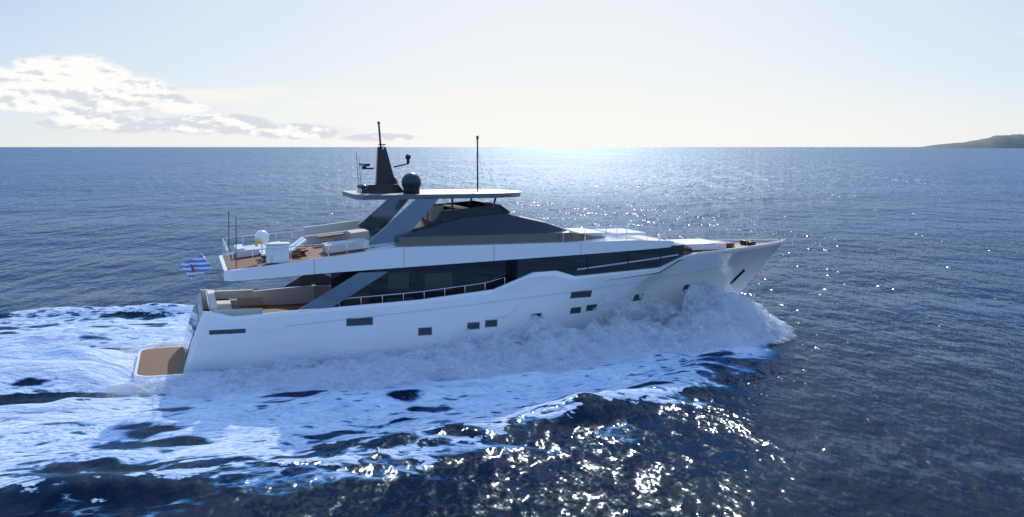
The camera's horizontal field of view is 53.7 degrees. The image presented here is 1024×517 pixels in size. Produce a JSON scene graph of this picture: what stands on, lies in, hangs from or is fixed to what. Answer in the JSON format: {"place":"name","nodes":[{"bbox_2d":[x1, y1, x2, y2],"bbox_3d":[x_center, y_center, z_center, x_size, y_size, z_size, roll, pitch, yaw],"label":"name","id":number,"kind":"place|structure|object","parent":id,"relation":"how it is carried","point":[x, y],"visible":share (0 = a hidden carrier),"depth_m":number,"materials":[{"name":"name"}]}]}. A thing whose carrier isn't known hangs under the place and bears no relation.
{"place":"outdoors","nodes":[
{"label":"outdoors","id":0,"kind":"place"},
{"bbox_2d":[209,260,754,335],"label":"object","id":1,"kind":"object","parent":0,"point":[364,321],"visible":0.98,"depth_m":43.49,"materials":[{"name":"black glass"}]},
{"bbox_2d":[0,147,1023,516],"bbox_3d":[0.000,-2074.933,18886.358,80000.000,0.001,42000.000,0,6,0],"label":"sea","id":2,"kind":"structure","parent":0,"point":[906,259],"depth_m":136.82,"materials":[{"name":"liquid"}]},
{"bbox_2d":[104,292,796,401],"bbox_3d":[-7.317,3.315,45.148,46.075,2.544,21.344,-2,7,-18],"label":"sea foam","id":3,"kind":"object","parent":2,"relation":"on","point":[615,349],"visible":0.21,"depth_m":43.16,"materials":[{"name":"liquid"}]},
{"bbox_2d":[122,282,792,397],"bbox_3d":[-7.288,3.032,45.103,46.083,3.116,21.332,-2,7,-18],"label":"water spray","id":4,"kind":"object","parent":2,"relation":"on","point":[703,299],"visible":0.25,"depth_m":42.87,"materials":[{"name":"white liquid"}]},
{"bbox_2d":[183,239,785,373],"bbox_3d":[-0.098,2.330,47.478,29.610,5.650,7.100,-2,7,-18],"label":"hull","id":5,"kind":"object","parent":2,"relation":"in","point":[267,339],"visible":0.48,"depth_m":43.38,"materials":[{"name":"white"}]},
{"bbox_2d":[134,303,197,383],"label":"swim platform","id":6,"kind":"structure","parent":5,"relation":"attached to","point":[158,363],"depth_m":42.27,"materials":[{"name":"brown wood"}]},
{"bbox_2d":[283,199,437,309],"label":"support struts","id":7,"kind":"object","parent":5,"relation":"on","point":[407,219],"visible":0.66,"depth_m":42.93,"materials":[{"name":"grey metal"}]},
{"bbox_2d":[219,229,676,280],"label":"deck","id":8,"kind":"structure","parent":5,"relation":"attached to","point":[383,257],"depth_m":42.53,"materials":[{"name":"white"}]},
{"bbox_2d":[376,200,603,245],"bbox_3d":[-0.673,-1.734,46.842,10.500,1.770,6.000,-2,7,-18],"label":"wheelhouse","id":9,"kind":"object","parent":8,"relation":"on","point":[479,222],"visible":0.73,"depth_m":44.01,"materials":[{"name":"grey glass"}]},
{"bbox_2d":[342,189,520,207],"bbox_3d":[-3.479,-2.534,45.836,7.800,0.980,5.000,-2,7,-18],"label":"hardtop","id":10,"kind":"object","parent":9,"relation":"on","point":[452,194],"visible":0.87,"depth_m":44.05,"materials":[{"name":"grey paint"}]},
{"bbox_2d":[228,121,496,268],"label":"masts and antennas","id":11,"kind":"object","parent":10,"relation":"on","point":[386,180],"visible":1,"depth_m":44.66,"materials":[{"name":"grey metal"}]},
{"bbox_2d":[207,204,755,315],"bbox_3d":[-0.395,-0.167,46.934,26.320,4.815,6.275,-2,7,-18],"label":"deck furniture","id":12,"kind":"object","parent":5,"relation":"on","point":[236,302],"visible":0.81,"depth_m":45.41,"materials":[{"name":"cream cushion fabric"},{"name":"white paint"},{"name":"teak"}]},
{"bbox_2d":[201,217,780,308],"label":"rails","id":13,"kind":"object","parent":5,"relation":"on","point":[225,248],"visible":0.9,"depth_m":44.60,"materials":[{"name":"silver metal"}]},
{"bbox_2d":[180,255,212,279],"bbox_3d":[-12.415,0.346,39.915,1.248,0.946,0.280,-3,7,-24],"label":"ensign","id":14,"kind":"object","parent":13,"relation":"attached to","point":[192,268],"visible":1,"depth_m":39.91,"materials":[{"name":"fabric"}]},
{"bbox_2d":[222,235,764,269],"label":"teak decks","id":15,"kind":"object","parent":5,"relation":"on","point":[316,251],"visible":0.44,"depth_m":42.41,"materials":[{"name":"brown wood"}]},
{"bbox_2d":[314,243,691,306],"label":"main deck windows","id":16,"kind":"structure","parent":5,"relation":"on","point":[409,279],"depth_m":44.07,"materials":[{"name":"grey glass"}]},
{"bbox_2d":[0,295,1023,516],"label":"wake","id":17,"kind":"object","parent":2,"relation":"on","point":[793,427],"visible":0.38,"depth_m":32.58,"materials":[{"name":"liquid"}]},
{"bbox_2d":[0,0,1023,146],"label":"sky","id":18,"kind":"structure","parent":0,"point":[74,73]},
{"bbox_2d":[914,134,1023,147],"bbox_3d":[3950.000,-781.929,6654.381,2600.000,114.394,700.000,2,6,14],"label":"headland","id":19,"kind":"structure","parent":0,"point":[1008,141],"depth_m":6626.19,"materials":[{"name":"grey stone"}]}
]}

